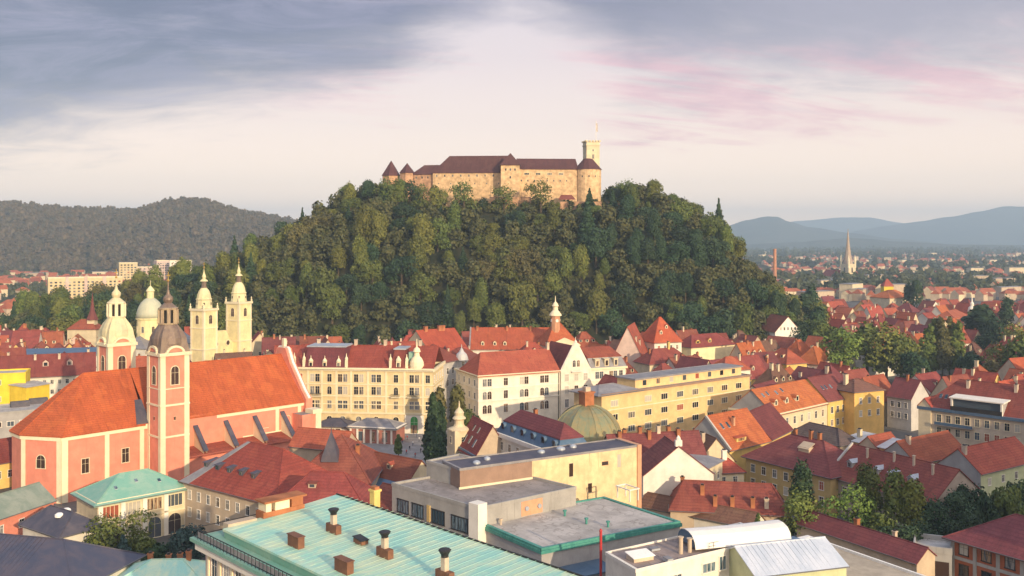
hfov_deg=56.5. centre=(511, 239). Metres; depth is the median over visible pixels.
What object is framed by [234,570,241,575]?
window
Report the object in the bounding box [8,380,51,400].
yellow lower block
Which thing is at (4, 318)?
woodland tree
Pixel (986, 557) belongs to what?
window
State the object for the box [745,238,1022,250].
foothill
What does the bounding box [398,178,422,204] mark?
crest tree
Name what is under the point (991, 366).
town tree
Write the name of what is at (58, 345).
old town house
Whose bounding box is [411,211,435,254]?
woodland tree
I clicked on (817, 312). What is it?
woodland tree
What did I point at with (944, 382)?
old town house
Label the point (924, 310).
old town house
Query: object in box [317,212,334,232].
woodland tree
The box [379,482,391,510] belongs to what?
house
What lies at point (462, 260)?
woodland tree
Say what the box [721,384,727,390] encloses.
window
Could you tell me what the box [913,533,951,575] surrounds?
concrete terrace
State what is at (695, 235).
woodland tree
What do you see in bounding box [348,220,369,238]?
woodland tree
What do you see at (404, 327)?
woodland tree
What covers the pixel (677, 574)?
window
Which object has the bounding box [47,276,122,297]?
long apartment block
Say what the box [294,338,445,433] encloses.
yellow hotel
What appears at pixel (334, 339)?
old town house
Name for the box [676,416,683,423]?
window
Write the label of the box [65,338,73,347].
old town house
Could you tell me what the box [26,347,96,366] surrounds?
blue roofed hall
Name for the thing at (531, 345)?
old town house
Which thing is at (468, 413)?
town tree
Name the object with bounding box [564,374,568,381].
window
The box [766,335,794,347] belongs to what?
old town house
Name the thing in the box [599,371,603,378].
window
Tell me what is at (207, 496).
window
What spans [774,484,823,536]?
town tree
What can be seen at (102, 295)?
woodland tree
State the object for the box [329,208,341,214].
woodland tree
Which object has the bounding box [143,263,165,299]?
woodland tree
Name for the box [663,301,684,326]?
woodland tree
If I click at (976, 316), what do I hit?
town tree
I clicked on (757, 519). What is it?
town tree
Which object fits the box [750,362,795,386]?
old town house
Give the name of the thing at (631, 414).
window
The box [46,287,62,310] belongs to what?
woodland tree
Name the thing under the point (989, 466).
yellow green house
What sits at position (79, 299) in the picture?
woodland tree
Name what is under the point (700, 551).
white flat block
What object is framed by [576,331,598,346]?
old town house
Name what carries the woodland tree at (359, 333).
on the castle hill at (599, 336)
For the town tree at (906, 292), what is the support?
on the street paving at (898, 434)
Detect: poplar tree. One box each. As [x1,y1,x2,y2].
[917,323,938,372]
[930,318,945,370]
[933,316,956,375]
[944,316,956,373]
[947,321,967,370]
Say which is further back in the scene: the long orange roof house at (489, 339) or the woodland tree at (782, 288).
the woodland tree at (782, 288)
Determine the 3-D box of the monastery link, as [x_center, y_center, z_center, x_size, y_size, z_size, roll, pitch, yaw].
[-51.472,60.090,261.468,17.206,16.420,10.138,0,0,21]
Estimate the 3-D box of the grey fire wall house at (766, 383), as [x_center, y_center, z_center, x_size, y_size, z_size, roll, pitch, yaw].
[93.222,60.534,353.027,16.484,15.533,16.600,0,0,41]
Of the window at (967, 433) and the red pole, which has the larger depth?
the window at (967, 433)
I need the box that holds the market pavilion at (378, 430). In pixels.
[346,418,407,444]
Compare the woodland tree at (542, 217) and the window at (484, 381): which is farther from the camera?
the woodland tree at (542, 217)
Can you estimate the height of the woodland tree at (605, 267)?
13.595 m
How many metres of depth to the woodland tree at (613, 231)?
573.06 m
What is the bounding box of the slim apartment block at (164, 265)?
[154,260,168,278]
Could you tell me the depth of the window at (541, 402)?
353.67 m
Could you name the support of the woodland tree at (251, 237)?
on the castle hill at (599, 336)
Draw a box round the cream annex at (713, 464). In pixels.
[690,454,724,480]
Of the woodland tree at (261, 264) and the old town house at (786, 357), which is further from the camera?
the woodland tree at (261, 264)
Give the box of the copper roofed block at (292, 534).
[190,485,583,575]
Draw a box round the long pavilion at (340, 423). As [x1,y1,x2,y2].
[321,418,356,430]
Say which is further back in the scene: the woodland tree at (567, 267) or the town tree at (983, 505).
the woodland tree at (567, 267)
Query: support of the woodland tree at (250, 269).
on the castle hill at (599, 336)
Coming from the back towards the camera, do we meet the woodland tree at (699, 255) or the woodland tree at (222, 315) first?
the woodland tree at (699, 255)
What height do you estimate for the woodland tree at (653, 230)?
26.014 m
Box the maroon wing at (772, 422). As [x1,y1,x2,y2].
[749,402,792,442]
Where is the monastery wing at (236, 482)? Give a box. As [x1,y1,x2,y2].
[178,441,327,532]
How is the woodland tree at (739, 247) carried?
on the castle hill at (599, 336)
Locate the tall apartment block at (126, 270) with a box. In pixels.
[118,262,137,279]
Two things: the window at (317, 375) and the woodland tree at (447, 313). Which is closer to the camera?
the window at (317, 375)
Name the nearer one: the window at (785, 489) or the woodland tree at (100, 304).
the window at (785, 489)
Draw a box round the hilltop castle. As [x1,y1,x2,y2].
[382,123,619,209]
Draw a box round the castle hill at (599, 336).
[195,205,759,344]
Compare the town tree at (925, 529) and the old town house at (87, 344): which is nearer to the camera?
the town tree at (925, 529)
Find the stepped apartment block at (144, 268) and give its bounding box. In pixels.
[138,263,159,276]
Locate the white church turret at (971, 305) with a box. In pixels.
[968,298,973,310]
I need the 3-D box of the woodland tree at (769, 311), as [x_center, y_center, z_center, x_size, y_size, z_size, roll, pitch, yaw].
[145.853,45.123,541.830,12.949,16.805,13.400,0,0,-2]
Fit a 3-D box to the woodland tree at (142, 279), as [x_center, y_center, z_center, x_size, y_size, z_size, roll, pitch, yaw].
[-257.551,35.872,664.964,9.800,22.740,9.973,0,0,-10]
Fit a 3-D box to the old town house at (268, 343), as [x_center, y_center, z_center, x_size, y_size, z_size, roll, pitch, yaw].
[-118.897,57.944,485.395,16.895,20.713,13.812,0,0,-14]
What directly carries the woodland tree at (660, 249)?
on the castle hill at (599, 336)
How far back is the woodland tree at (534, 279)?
543.21 m
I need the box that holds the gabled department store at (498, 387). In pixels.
[454,337,627,427]
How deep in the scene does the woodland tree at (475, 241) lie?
570.54 m
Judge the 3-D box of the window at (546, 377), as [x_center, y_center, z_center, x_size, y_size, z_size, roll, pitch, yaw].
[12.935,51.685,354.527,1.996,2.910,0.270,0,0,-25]
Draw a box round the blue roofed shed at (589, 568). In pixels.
[560,559,605,575]
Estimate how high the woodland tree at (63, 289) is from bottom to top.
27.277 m
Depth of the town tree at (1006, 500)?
219.80 m
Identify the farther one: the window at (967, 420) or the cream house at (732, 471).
the window at (967, 420)
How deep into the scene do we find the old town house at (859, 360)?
478.28 m
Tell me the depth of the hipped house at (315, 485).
196.39 m
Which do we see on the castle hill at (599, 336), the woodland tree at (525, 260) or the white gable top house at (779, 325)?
the woodland tree at (525, 260)
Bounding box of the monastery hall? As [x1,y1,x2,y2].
[311,424,382,485]
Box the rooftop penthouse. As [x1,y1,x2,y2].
[615,363,742,387]
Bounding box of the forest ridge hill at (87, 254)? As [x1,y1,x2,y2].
[0,206,811,274]
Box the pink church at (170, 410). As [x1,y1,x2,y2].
[9,269,321,503]
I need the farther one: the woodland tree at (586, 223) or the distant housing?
the distant housing
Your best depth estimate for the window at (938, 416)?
298.84 m
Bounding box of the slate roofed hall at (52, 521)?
[17,505,103,542]
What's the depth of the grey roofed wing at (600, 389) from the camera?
303.53 m
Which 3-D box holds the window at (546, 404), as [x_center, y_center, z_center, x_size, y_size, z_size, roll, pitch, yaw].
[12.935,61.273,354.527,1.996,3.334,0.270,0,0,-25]
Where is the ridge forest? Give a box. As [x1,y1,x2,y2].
[0,196,298,271]
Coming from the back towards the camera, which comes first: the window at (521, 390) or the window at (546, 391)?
the window at (546, 391)
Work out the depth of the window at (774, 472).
250.97 m
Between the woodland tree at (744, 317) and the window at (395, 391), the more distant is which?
the woodland tree at (744, 317)
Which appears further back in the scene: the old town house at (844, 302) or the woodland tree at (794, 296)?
the old town house at (844, 302)
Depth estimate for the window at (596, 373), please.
363.70 m
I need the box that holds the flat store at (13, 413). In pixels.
[0,397,47,438]
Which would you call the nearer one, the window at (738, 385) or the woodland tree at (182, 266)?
the window at (738, 385)
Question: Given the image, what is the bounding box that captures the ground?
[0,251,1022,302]
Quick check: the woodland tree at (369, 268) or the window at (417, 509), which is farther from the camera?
the woodland tree at (369, 268)
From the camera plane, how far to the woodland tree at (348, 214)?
594.68 m
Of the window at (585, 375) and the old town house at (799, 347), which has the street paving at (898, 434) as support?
the old town house at (799, 347)
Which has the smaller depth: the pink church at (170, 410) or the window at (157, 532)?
the window at (157, 532)
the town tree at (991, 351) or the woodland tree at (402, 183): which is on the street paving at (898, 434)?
the town tree at (991, 351)
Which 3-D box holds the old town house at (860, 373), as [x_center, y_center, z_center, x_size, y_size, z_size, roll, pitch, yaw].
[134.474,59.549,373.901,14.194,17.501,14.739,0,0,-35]
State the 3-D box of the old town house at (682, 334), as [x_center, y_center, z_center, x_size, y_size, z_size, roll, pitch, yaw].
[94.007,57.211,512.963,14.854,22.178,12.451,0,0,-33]
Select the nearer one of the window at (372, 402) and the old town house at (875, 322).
the window at (372, 402)
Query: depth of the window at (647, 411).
309.53 m
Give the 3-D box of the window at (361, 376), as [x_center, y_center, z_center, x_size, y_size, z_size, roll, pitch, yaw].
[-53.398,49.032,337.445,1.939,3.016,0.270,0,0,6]
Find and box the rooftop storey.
[442,438,641,507]
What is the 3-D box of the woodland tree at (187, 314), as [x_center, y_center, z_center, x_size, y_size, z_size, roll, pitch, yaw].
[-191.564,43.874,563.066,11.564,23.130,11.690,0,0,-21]
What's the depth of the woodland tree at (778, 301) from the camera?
545.66 m
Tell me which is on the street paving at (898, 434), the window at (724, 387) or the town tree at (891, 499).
the town tree at (891, 499)
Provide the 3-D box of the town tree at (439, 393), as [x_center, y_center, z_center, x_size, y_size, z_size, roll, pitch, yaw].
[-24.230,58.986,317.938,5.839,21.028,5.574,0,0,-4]
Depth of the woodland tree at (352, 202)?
604.70 m
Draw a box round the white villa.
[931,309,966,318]
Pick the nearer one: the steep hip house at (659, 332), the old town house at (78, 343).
the steep hip house at (659, 332)
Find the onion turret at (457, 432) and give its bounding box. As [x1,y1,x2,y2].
[447,401,468,455]
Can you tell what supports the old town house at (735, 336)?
on the street paving at (898, 434)
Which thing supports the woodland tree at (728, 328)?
on the castle hill at (599, 336)
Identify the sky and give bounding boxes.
[0,0,1023,225]
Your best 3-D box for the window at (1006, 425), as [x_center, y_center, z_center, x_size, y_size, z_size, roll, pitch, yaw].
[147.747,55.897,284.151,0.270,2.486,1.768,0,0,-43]
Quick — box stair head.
[426,453,486,483]
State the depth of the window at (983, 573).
176.54 m
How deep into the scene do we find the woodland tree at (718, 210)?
614.62 m
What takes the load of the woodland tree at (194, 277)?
on the castle hill at (599, 336)
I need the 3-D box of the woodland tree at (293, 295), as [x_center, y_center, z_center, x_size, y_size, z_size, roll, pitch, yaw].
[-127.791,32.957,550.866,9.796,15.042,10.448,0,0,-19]
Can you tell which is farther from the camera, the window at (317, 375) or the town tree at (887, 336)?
the town tree at (887, 336)
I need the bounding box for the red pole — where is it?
[599,528,601,575]
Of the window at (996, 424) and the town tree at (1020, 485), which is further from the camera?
the window at (996, 424)
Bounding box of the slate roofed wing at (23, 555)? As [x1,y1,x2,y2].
[0,533,146,575]
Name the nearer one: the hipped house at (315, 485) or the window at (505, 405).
the hipped house at (315, 485)
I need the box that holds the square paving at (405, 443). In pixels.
[362,430,446,463]
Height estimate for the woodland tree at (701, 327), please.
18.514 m
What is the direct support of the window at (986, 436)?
in the beige mansard block at (968, 412)
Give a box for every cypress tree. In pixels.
[394,434,402,455]
[421,392,441,461]
[437,400,446,455]
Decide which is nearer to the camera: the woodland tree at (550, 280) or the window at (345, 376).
the window at (345, 376)
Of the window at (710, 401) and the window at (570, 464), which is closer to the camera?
the window at (570, 464)
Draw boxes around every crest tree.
[372,176,398,208]
[383,176,406,204]
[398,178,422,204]
[410,183,433,210]
[428,185,440,205]
[435,188,449,209]
[448,180,478,208]
[478,197,487,211]
[490,182,516,211]
[521,200,529,211]
[523,178,554,212]
[568,200,573,208]
[583,188,594,207]
[606,190,619,207]
[614,179,637,199]
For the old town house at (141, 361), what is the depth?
407.15 m
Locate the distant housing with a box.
[0,251,1023,315]
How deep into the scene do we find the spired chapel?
545.74 m
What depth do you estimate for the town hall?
462.41 m
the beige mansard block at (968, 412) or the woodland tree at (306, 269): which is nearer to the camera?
the beige mansard block at (968, 412)
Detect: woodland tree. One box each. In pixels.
[0,312,8,324]
[7,301,16,322]
[9,318,29,329]
[12,288,29,314]
[22,314,46,328]
[23,290,40,311]
[25,301,44,318]
[27,305,52,320]
[40,292,50,306]
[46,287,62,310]
[47,314,77,340]
[48,291,69,314]
[50,294,66,317]
[55,301,84,321]
[57,285,70,300]
[66,295,83,304]
[73,304,99,318]
[82,281,110,304]
[83,288,124,313]
[93,296,111,323]
[102,309,106,323]
[120,278,132,289]
[121,281,144,302]
[125,300,139,323]
[131,267,145,282]
[133,293,142,301]
[138,275,147,285]
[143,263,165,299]
[162,288,180,312]
[167,262,177,281]
[171,256,192,279]
[174,271,199,289]
[174,274,189,289]
[183,295,191,325]
[187,291,195,306]
[190,265,203,274]
[190,279,218,301]
[198,260,215,294]
[214,251,232,279]
[214,303,225,329]
[221,277,230,297]
[225,265,249,293]
[230,235,238,254]
[230,252,242,269]
[241,233,257,252]
[243,242,259,269]
[244,252,257,293]
[250,299,264,318]
[255,258,266,274]
[264,260,295,284]
[264,287,282,302]
[269,232,285,251]
[274,221,293,234]
[279,256,298,276]
[283,221,305,242]
[283,285,299,304]
[285,223,316,251]
[295,263,312,302]
[298,207,306,223]
[299,214,327,233]
[299,259,311,278]
[304,265,339,311]
[315,283,347,323]
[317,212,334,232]
[328,322,351,341]
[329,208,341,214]
[329,244,347,275]
[333,273,358,295]
[338,198,361,213]
[342,180,356,199]
[345,204,353,223]
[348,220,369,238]
[349,283,373,310]
[350,234,369,273]
[352,204,373,243]
[352,324,365,344]
[356,259,385,288]
[361,179,375,198]
[366,242,381,263]
[370,210,388,248]
[371,280,390,302]
[379,187,390,201]
[383,254,419,284]
[388,218,409,233]
[392,202,414,220]
[393,179,407,207]
[393,318,422,340]
[399,271,437,304]
[404,218,412,231]
[406,232,427,277]
[410,209,423,217]
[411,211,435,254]
[412,300,443,324]
[428,216,451,251]
[438,284,454,327]
[441,287,462,305]
[442,250,455,265]
[446,199,461,230]
[453,310,466,335]
[457,247,467,271]
[465,297,480,326]
[469,235,484,254]
[473,276,489,314]
[475,256,498,282]
[477,233,505,258]
[484,223,501,235]
[484,302,506,326]
[488,248,524,282]
[500,247,541,281]
[503,209,525,234]
[503,279,538,325]
[506,235,531,254]
[521,322,539,326]
[524,274,550,301]
[532,214,547,224]
[536,270,562,302]
[537,301,565,323]
[545,244,566,260]
[547,205,562,232]
[557,247,574,284]
[568,311,593,329]
[569,242,587,254]
[571,241,589,283]
[577,195,596,241]
[578,225,614,267]
[585,286,607,333]
[590,205,600,219]
[593,272,605,289]
[597,307,627,339]
[599,258,610,279]
[602,186,626,201]
[606,223,617,250]
[608,281,637,316]
[612,188,625,201]
[617,196,633,219]
[623,193,635,211]
[625,181,640,207]
[625,236,642,268]
[631,226,644,254]
[635,206,655,226]
[640,237,657,263]
[645,179,663,204]
[645,201,651,208]
[646,206,662,242]
[650,276,671,312]
[653,269,686,294]
[655,236,668,263]
[661,240,690,265]
[663,210,684,233]
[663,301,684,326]
[666,225,695,245]
[668,193,680,204]
[670,201,693,226]
[673,301,705,327]
[677,201,696,211]
[677,272,695,301]
[688,229,702,250]
[691,238,708,266]
[693,204,703,217]
[693,315,724,333]
[694,236,730,267]
[696,294,709,317]
[698,211,723,238]
[709,277,736,302]
[710,306,742,338]
[713,198,725,237]
[719,224,734,255]
[724,238,746,260]
[729,301,754,334]
[734,235,746,254]
[738,276,769,310]
[758,305,778,324]
[760,285,789,310]
[770,290,787,314]
[779,283,785,293]
[783,311,796,321]
[787,291,802,316]
[788,298,800,315]
[789,320,810,340]
[803,317,837,337]
[807,300,829,320]
[807,306,828,324]
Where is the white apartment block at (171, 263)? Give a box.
[169,260,191,276]
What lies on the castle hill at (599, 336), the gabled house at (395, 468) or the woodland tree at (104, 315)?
the woodland tree at (104, 315)
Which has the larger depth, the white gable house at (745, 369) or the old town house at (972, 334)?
the old town house at (972, 334)
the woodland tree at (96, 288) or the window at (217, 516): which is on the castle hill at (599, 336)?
the woodland tree at (96, 288)
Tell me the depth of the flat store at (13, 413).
327.51 m
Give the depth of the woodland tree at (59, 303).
605.34 m
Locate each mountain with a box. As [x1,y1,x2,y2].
[730,216,942,243]
[792,217,903,232]
[849,206,1023,244]
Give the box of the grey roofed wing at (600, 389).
[568,383,643,396]
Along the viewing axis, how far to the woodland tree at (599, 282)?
547.48 m
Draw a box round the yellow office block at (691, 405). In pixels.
[572,373,751,432]
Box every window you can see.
[0,524,3,532]
[6,421,14,426]
[7,469,11,477]
[35,455,45,468]
[81,457,89,473]
[103,504,119,519]
[121,447,129,463]
[126,500,140,515]
[127,520,141,538]
[147,496,162,511]
[147,516,161,538]
[169,492,183,506]
[169,512,181,534]
[187,489,191,499]
[188,507,191,516]
[196,492,200,502]
[196,509,200,519]
[206,494,209,504]
[206,512,209,522]
[210,557,217,575]
[215,497,219,507]
[215,515,219,525]
[222,564,229,575]
[225,499,229,510]
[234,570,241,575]
[235,502,239,513]
[245,505,249,515]
[309,373,314,381]
[310,386,314,393]
[315,373,319,381]
[315,386,319,393]
[315,400,319,407]
[327,374,331,381]
[327,386,331,394]
[327,400,331,408]
[337,386,342,394]
[337,400,342,408]
[338,374,342,381]
[343,374,347,381]
[343,386,347,394]
[343,400,347,408]
[353,374,358,382]
[353,386,358,394]
[353,400,358,408]
[358,431,361,440]
[359,374,363,382]
[359,386,363,394]
[359,401,363,408]
[371,374,375,382]
[371,387,375,394]
[371,401,375,408]
[372,432,374,441]
[376,374,381,382]
[376,387,380,394]
[376,401,381,409]
[393,374,397,382]
[393,387,397,395]
[393,401,398,409]
[396,498,408,514]
[409,375,413,382]
[409,387,413,394]
[409,401,413,409]
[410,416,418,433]
[411,502,423,519]
[414,375,419,383]
[414,387,419,395]
[414,401,419,409]
[425,375,430,383]
[425,388,429,395]
[431,508,444,526]
[450,514,467,533]
[482,379,486,386]
[482,391,486,399]
[482,405,486,413]
[487,379,491,386]
[487,391,491,399]
[487,405,491,413]
[503,377,507,385]
[503,390,507,398]
[503,403,507,412]
[519,376,523,384]
[520,389,523,396]
[524,376,528,383]
[524,388,528,396]
[524,402,528,410]
[540,375,543,382]
[540,387,544,395]
[540,400,543,409]
[544,375,548,382]
[544,387,548,394]
[544,400,548,408]
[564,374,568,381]
[565,386,568,393]
[565,399,568,407]
[569,463,572,476]
[574,373,578,380]
[583,372,587,380]
[588,483,591,492]
[595,371,598,378]
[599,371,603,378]
[610,399,617,406]
[617,454,620,466]
[628,411,634,417]
[628,424,635,431]
[644,408,651,415]
[644,421,651,428]
[645,395,651,401]
[661,392,667,399]
[661,406,667,412]
[661,419,667,425]
[668,572,682,575]
[676,390,683,397]
[676,403,683,410]
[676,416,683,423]
[692,388,698,394]
[692,401,698,407]
[692,414,698,420]
[702,560,716,574]
[707,386,713,392]
[707,399,713,405]
[718,555,726,571]
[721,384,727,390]
[721,397,727,403]
[735,382,741,388]
[750,463,754,472]
[761,466,765,475]
[772,469,776,478]
[783,472,787,481]
[783,486,787,495]
[818,481,823,490]
[936,414,941,421]
[945,415,950,423]
[955,416,959,424]
[955,429,960,437]
[958,544,968,556]
[958,563,968,575]
[964,417,969,425]
[964,430,969,438]
[974,419,979,427]
[974,432,979,440]
[980,550,991,563]
[981,570,991,575]
[984,420,989,428]
[984,433,989,441]
[994,421,999,429]
[1001,474,1004,482]
[1004,423,1009,431]
[1004,557,1015,570]
[1014,424,1019,432]
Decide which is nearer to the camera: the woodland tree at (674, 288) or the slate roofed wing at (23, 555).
the slate roofed wing at (23, 555)
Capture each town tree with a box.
[82,508,159,553]
[116,535,131,550]
[128,537,156,551]
[140,541,172,558]
[167,523,206,559]
[426,430,445,459]
[434,385,447,421]
[449,382,465,421]
[463,407,480,425]
[754,513,760,521]
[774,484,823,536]
[788,457,814,510]
[798,292,827,317]
[805,280,820,301]
[818,326,863,368]
[820,479,877,526]
[848,321,891,373]
[854,459,883,523]
[861,320,908,379]
[866,509,897,531]
[877,522,923,541]
[879,465,908,530]
[884,332,922,375]
[897,474,926,536]
[899,350,930,377]
[902,280,914,305]
[905,516,937,541]
[910,278,923,307]
[918,494,954,535]
[940,488,982,531]
[943,508,982,534]
[955,351,982,368]
[956,482,1000,524]
[960,303,1005,343]
[974,316,1006,349]
[979,341,1014,365]
[982,358,1001,372]
[990,483,1023,517]
[997,294,1015,325]
[997,321,1023,340]
[1002,336,1023,361]
[1006,479,1023,513]
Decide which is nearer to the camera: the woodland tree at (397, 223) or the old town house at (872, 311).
the woodland tree at (397, 223)
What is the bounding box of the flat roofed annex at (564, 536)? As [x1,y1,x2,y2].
[485,484,681,566]
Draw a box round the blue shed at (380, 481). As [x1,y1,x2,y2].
[376,478,393,485]
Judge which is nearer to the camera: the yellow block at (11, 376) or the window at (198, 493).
the window at (198, 493)
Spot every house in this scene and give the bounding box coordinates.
[0,335,8,342]
[0,339,13,347]
[0,345,26,354]
[0,348,95,397]
[0,437,11,488]
[0,482,56,534]
[1,329,27,341]
[11,330,42,348]
[13,338,28,348]
[18,323,28,329]
[31,325,44,331]
[31,338,50,348]
[42,331,62,347]
[45,327,65,345]
[53,343,64,347]
[64,334,94,346]
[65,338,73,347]
[70,468,186,540]
[72,338,85,347]
[79,337,91,346]
[117,548,205,575]
[136,354,146,366]
[184,326,189,335]
[214,348,252,359]
[252,330,262,355]
[261,333,295,354]
[263,347,273,354]
[274,344,300,356]
[277,334,299,344]
[287,471,370,503]
[299,334,325,344]
[320,335,341,342]
[321,334,329,342]
[374,335,382,344]
[374,451,425,481]
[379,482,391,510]
[387,338,415,344]
[402,335,411,340]
[408,324,466,351]
[431,344,467,417]
[450,347,476,360]
[457,415,501,455]
[460,331,469,346]
[469,325,549,353]
[496,408,585,452]
[519,341,543,349]
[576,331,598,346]
[587,342,605,346]
[597,374,616,384]
[603,336,611,345]
[604,424,706,454]
[609,339,620,350]
[616,322,647,367]
[623,356,637,373]
[632,341,685,372]
[641,317,682,352]
[642,435,714,497]
[642,492,765,527]
[652,363,672,370]
[665,353,696,368]
[668,475,789,528]
[675,326,698,339]
[675,356,710,368]
[682,333,734,359]
[693,408,771,481]
[700,431,736,461]
[709,359,719,363]
[713,356,751,373]
[718,333,728,338]
[720,448,746,481]
[728,379,828,428]
[729,340,765,356]
[730,329,744,342]
[734,352,766,385]
[735,334,760,343]
[741,428,843,513]
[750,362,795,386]
[750,380,776,389]
[753,351,782,368]
[757,314,800,340]
[761,338,779,351]
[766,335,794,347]
[774,347,807,369]
[785,366,793,374]
[788,338,810,356]
[791,366,820,380]
[791,422,855,449]
[794,509,936,575]
[801,342,831,368]
[805,335,833,354]
[806,373,844,430]
[815,364,842,382]
[816,360,850,372]
[819,295,834,301]
[827,301,844,309]
[829,310,845,319]
[829,318,847,329]
[833,299,848,306]
[836,307,854,317]
[836,442,979,532]
[837,373,885,434]
[838,323,859,334]
[840,342,854,369]
[842,368,869,379]
[850,311,865,320]
[851,428,900,449]
[854,300,873,310]
[854,315,872,322]
[856,304,870,310]
[856,341,896,375]
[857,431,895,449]
[861,373,890,424]
[864,304,885,317]
[870,290,912,307]
[870,319,880,326]
[872,314,884,324]
[878,326,897,335]
[880,279,893,291]
[883,307,897,317]
[883,316,900,325]
[883,430,960,462]
[886,374,929,430]
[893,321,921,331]
[896,311,919,322]
[896,316,916,323]
[897,301,919,313]
[908,321,927,332]
[908,331,930,371]
[911,368,941,394]
[917,300,937,310]
[917,308,932,315]
[917,312,935,324]
[925,317,946,326]
[930,374,970,395]
[931,303,948,315]
[934,298,949,304]
[936,346,964,374]
[937,436,1023,496]
[941,513,1023,575]
[946,304,955,309]
[948,299,959,304]
[953,368,1000,382]
[954,302,974,314]
[960,298,970,302]
[961,328,970,345]
[963,326,984,349]
[964,342,983,354]
[970,360,988,371]
[979,343,1001,363]
[981,302,997,307]
[991,306,999,310]
[992,300,1013,311]
[996,357,1023,380]
[997,375,1020,384]
[1000,334,1017,353]
[1003,368,1023,379]
[1009,311,1023,324]
[1010,374,1023,384]
[1012,303,1019,311]
[1016,317,1023,326]
[1018,304,1023,312]
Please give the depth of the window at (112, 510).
211.75 m
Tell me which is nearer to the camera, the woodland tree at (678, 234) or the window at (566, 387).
the window at (566, 387)
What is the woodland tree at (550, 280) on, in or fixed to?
on the castle hill at (599, 336)
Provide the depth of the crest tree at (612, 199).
610.99 m
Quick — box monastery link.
[288,427,358,461]
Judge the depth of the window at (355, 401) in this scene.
337.68 m
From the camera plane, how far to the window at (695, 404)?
323.28 m
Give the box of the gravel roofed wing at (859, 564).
[791,535,924,575]
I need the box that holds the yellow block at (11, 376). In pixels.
[0,368,30,403]
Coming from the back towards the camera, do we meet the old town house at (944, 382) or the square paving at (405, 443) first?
the old town house at (944, 382)
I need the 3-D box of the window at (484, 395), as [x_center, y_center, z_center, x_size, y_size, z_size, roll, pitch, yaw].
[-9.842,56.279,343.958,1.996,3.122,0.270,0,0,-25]
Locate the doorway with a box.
[411,425,416,432]
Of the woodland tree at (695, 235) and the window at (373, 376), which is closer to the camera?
the window at (373, 376)
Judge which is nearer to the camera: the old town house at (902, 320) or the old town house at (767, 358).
the old town house at (767, 358)
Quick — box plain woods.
[0,244,1023,298]
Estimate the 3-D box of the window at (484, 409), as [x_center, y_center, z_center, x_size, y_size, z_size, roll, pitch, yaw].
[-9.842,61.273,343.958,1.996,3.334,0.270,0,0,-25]
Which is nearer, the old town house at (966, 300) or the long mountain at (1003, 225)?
the old town house at (966, 300)
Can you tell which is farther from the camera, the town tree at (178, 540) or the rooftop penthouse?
the rooftop penthouse
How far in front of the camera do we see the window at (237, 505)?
211.24 m
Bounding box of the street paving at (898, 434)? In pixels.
[0,296,1023,559]
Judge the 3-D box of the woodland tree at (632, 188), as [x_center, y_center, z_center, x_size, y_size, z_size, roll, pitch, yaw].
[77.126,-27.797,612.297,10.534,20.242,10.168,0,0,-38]
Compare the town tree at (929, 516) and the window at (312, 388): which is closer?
the town tree at (929, 516)
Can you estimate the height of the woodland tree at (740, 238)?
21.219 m
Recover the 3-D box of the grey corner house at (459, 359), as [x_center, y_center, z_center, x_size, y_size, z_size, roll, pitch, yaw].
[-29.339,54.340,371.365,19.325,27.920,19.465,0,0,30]
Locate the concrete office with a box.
[391,476,576,542]
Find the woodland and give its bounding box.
[0,182,824,344]
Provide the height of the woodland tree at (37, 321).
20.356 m
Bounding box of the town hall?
[536,296,580,348]
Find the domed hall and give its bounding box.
[558,386,620,441]
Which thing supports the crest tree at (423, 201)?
on the castle hill at (599, 336)
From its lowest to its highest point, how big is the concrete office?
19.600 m
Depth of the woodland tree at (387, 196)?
605.52 m
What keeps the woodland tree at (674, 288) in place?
on the castle hill at (599, 336)
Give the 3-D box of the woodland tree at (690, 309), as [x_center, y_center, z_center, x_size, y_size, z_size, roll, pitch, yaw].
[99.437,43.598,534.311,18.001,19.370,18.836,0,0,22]
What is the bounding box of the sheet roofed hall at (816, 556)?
[728,536,849,575]
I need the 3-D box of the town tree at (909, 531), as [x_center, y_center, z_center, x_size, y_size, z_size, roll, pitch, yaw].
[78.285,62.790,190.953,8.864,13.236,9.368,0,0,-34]
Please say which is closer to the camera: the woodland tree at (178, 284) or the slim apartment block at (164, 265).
the woodland tree at (178, 284)
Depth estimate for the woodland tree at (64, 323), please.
555.86 m
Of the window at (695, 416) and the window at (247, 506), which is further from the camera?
the window at (695, 416)
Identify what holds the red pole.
on the street paving at (898, 434)
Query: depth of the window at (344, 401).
338.05 m
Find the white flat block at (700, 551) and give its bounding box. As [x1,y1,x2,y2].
[605,520,790,575]
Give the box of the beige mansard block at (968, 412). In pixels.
[917,379,1023,445]
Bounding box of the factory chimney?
[773,249,776,279]
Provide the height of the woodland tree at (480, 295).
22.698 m
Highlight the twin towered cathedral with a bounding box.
[135,257,252,361]
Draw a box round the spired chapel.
[66,293,100,346]
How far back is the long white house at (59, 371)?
392.37 m
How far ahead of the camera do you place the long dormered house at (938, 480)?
228.24 m
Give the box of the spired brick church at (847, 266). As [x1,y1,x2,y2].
[823,232,855,277]
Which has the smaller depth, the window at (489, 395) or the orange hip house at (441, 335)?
the window at (489, 395)
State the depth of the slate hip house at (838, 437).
285.19 m
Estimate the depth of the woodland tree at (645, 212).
593.33 m
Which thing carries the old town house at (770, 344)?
on the street paving at (898, 434)
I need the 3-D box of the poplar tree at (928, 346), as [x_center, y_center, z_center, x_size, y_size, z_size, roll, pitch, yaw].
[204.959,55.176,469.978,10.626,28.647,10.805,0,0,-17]

